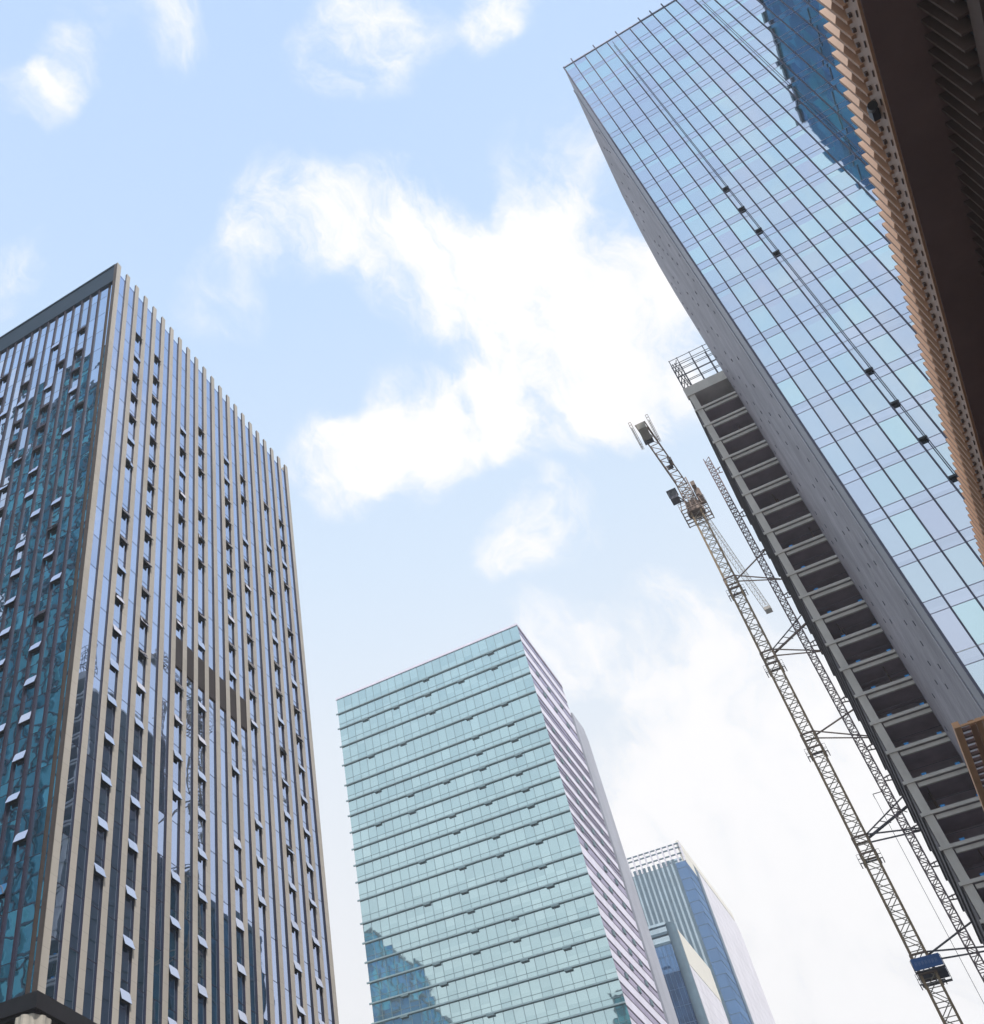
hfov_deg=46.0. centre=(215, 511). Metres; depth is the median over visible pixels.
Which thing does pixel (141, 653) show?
awning window
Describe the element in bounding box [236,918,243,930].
awning window
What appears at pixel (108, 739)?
awning window
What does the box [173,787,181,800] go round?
awning window
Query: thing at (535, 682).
strip window
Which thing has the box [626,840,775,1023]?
crowned tower
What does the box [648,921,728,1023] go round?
cream tower
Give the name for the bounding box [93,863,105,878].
awning window
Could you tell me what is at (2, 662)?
awning window
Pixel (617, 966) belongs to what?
strip window
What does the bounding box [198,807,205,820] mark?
awning window
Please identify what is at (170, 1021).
awning window
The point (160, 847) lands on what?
office tower
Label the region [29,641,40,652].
awning window
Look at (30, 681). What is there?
awning window
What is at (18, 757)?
awning window
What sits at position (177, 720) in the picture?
awning window
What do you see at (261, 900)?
awning window
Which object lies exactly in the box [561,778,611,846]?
strip window
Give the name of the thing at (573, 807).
strip window
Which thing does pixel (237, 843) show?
awning window
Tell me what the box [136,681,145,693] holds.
awning window
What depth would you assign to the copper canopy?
27.02 m
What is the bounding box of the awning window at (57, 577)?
[50,572,61,583]
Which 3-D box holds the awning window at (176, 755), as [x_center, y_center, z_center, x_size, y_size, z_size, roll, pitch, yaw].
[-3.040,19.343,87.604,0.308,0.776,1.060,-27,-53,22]
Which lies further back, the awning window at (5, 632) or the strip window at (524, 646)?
the strip window at (524, 646)
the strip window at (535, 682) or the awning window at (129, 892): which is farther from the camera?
the strip window at (535, 682)
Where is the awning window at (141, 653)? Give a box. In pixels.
[138,647,147,659]
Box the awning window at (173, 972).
[169,964,179,980]
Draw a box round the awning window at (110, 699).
[107,694,116,707]
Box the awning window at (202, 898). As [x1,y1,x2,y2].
[198,890,207,903]
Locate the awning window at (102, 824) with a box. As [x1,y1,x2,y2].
[97,816,108,831]
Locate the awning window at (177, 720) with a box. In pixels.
[174,713,182,726]
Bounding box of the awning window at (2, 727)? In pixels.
[0,723,5,733]
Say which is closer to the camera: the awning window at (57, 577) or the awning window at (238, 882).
the awning window at (238, 882)
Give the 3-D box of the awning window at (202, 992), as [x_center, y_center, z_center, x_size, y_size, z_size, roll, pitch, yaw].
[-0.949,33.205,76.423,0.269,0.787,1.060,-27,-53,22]
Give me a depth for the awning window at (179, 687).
92.77 m
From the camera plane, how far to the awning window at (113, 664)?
85.39 m
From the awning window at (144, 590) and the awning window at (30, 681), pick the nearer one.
the awning window at (30, 681)
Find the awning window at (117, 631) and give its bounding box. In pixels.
[112,624,121,637]
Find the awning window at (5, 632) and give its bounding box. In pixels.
[0,626,10,637]
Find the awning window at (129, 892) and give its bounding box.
[125,885,136,900]
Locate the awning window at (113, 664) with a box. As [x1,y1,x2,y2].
[110,657,118,671]
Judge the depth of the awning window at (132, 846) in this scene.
76.80 m
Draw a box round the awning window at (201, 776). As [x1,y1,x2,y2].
[198,770,206,782]
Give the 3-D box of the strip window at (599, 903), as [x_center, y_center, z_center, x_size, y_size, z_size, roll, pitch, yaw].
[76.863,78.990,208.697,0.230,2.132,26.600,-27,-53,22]
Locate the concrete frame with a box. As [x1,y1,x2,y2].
[683,370,983,944]
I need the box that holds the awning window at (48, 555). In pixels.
[42,550,53,559]
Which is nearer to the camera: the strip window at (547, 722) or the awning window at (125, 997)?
the awning window at (125, 997)
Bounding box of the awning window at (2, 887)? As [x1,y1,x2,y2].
[0,883,6,895]
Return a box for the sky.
[0,0,983,1023]
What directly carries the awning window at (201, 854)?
in the office tower at (160, 847)
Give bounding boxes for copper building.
[816,0,983,565]
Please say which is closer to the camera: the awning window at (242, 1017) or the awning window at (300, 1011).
the awning window at (242, 1017)
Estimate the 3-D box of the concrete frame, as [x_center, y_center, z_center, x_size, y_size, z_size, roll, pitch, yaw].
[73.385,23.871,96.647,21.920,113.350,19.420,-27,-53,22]
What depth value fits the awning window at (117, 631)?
87.97 m
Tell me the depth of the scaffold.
139.79 m
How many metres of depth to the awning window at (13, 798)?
74.97 m
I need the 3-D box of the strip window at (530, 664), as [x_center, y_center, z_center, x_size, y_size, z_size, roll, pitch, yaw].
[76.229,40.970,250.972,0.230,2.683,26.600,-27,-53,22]
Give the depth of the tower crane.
122.69 m
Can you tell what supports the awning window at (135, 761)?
in the office tower at (160, 847)
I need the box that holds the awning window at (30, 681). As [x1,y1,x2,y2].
[24,675,35,687]
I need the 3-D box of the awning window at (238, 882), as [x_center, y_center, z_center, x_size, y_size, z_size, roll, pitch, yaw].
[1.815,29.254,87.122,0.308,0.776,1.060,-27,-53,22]
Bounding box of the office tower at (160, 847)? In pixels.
[0,263,338,1023]
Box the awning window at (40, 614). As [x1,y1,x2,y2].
[33,609,45,619]
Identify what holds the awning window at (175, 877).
in the office tower at (160, 847)
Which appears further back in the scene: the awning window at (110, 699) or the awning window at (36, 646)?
the awning window at (36, 646)
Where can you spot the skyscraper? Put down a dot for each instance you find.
(727, 138)
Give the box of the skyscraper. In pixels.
[563,0,983,785]
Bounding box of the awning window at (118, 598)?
[115,592,124,604]
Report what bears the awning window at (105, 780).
in the office tower at (160, 847)
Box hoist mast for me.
[703,457,983,981]
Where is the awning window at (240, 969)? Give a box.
[237,962,246,976]
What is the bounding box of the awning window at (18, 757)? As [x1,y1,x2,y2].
[12,750,25,763]
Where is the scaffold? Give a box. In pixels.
[668,344,718,388]
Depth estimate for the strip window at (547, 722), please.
239.10 m
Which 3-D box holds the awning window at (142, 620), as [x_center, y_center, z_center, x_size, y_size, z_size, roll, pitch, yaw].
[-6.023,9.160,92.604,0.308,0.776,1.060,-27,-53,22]
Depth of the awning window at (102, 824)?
74.90 m
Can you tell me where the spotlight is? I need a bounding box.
[867,101,880,121]
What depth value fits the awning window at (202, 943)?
78.93 m
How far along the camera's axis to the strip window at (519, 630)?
257.18 m
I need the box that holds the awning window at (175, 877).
[171,870,180,884]
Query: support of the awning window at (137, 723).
in the office tower at (160, 847)
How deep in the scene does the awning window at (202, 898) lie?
81.57 m
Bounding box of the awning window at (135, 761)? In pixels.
[132,755,142,768]
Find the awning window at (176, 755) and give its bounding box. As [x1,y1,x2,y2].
[173,749,182,762]
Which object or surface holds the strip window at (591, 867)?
in the glass tower at (495, 882)
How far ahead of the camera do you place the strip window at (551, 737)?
236.11 m
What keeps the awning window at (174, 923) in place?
in the office tower at (160, 847)
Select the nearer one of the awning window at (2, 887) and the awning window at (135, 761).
the awning window at (2, 887)
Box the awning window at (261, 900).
[258,894,266,906]
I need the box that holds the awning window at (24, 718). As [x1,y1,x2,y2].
[18,711,30,724]
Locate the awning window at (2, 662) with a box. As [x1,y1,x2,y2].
[0,659,4,667]
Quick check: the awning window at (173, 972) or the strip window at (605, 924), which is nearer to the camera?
the awning window at (173, 972)
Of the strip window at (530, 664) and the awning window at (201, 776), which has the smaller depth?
the awning window at (201, 776)
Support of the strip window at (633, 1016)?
in the glass tower at (495, 882)
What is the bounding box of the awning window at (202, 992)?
[198,983,207,998]
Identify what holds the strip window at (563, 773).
in the glass tower at (495, 882)
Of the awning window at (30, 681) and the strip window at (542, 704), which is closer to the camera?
the awning window at (30, 681)
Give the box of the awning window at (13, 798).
[5,791,19,805]
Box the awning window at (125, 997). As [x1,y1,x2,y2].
[120,988,131,1005]
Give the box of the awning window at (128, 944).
[122,934,134,950]
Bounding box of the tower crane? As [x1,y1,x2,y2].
[628,414,983,1023]
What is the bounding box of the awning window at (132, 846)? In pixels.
[128,838,138,853]
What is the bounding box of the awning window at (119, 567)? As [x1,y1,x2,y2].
[117,562,125,574]
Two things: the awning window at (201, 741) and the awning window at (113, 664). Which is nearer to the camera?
the awning window at (113, 664)
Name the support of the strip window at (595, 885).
in the glass tower at (495, 882)
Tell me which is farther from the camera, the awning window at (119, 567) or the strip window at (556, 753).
the strip window at (556, 753)
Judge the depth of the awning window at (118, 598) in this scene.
90.61 m
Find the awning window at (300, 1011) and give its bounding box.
[297,1004,305,1016]
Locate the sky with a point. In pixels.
(399, 237)
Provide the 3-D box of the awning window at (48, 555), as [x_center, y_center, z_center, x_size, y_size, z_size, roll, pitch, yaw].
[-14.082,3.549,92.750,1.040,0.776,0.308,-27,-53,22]
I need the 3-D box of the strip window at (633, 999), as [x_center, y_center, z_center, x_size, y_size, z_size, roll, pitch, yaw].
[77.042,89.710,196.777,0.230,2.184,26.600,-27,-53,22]
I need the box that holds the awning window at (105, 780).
[101,772,111,787]
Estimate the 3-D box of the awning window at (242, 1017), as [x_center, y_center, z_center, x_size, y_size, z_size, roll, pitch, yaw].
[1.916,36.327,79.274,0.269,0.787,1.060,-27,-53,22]
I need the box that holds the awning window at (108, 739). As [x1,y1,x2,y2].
[104,732,114,746]
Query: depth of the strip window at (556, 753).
232.74 m
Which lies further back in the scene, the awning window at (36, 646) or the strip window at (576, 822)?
the strip window at (576, 822)
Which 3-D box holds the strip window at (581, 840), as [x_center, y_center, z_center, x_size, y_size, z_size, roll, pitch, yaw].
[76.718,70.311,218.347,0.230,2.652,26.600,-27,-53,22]
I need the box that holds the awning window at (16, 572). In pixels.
[10,567,20,577]
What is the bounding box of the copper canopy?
[951,716,983,810]
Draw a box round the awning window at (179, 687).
[175,680,183,692]
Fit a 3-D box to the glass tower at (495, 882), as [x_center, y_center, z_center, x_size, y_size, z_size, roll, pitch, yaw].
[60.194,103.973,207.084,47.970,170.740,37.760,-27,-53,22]
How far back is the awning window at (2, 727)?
80.84 m
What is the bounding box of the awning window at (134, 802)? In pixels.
[130,795,140,809]
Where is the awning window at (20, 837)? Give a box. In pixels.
[13,830,27,844]
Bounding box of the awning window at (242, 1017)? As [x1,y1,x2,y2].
[238,1009,247,1023]
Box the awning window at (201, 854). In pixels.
[198,847,207,861]
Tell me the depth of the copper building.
27.29 m
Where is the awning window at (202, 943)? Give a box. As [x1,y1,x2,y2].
[198,935,207,949]
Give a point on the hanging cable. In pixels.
(931, 904)
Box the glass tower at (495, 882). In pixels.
[335,623,678,1023]
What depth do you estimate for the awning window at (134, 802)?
79.42 m
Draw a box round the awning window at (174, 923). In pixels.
[170,915,180,930]
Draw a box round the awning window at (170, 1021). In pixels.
[168,1017,176,1023]
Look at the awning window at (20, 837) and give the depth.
71.98 m
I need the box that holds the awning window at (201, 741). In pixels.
[198,734,206,746]
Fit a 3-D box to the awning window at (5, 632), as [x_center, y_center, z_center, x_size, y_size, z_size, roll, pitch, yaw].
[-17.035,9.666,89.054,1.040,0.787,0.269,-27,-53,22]
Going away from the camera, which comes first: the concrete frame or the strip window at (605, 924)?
the concrete frame
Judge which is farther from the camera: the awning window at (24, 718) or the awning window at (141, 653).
the awning window at (141, 653)
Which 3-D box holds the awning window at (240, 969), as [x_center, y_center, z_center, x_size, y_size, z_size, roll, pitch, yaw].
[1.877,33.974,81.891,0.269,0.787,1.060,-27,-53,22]
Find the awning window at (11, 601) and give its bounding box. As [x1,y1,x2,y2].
[4,596,15,607]
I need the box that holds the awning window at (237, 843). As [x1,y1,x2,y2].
[234,836,241,848]
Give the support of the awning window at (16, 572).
in the office tower at (160, 847)
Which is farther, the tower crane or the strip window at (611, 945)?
the strip window at (611, 945)
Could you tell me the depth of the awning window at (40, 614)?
87.61 m
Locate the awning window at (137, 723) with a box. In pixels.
[134,717,143,730]
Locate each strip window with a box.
[518,628,564,694]
[522,642,567,706]
[526,656,573,724]
[531,674,578,741]
[537,694,586,765]
[542,713,591,781]
[547,729,596,797]
[551,744,601,813]
[556,761,606,829]
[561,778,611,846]
[566,795,616,862]
[571,813,622,880]
[576,831,628,899]
[583,854,634,920]
[589,875,640,939]
[594,894,647,960]
[601,916,653,980]
[607,937,659,1000]
[613,958,666,1022]
[619,980,660,1023]
[626,1005,644,1023]
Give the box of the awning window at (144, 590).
[142,585,150,597]
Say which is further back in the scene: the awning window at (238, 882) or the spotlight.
the awning window at (238, 882)
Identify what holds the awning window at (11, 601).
in the office tower at (160, 847)
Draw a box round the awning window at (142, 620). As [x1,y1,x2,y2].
[140,615,148,627]
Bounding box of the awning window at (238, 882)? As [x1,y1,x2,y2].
[235,876,243,888]
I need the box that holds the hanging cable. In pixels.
[876,800,983,1002]
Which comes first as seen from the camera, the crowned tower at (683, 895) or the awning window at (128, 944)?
the awning window at (128, 944)
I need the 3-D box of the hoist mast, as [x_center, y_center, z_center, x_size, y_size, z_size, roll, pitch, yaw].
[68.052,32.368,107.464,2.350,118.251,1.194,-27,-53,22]

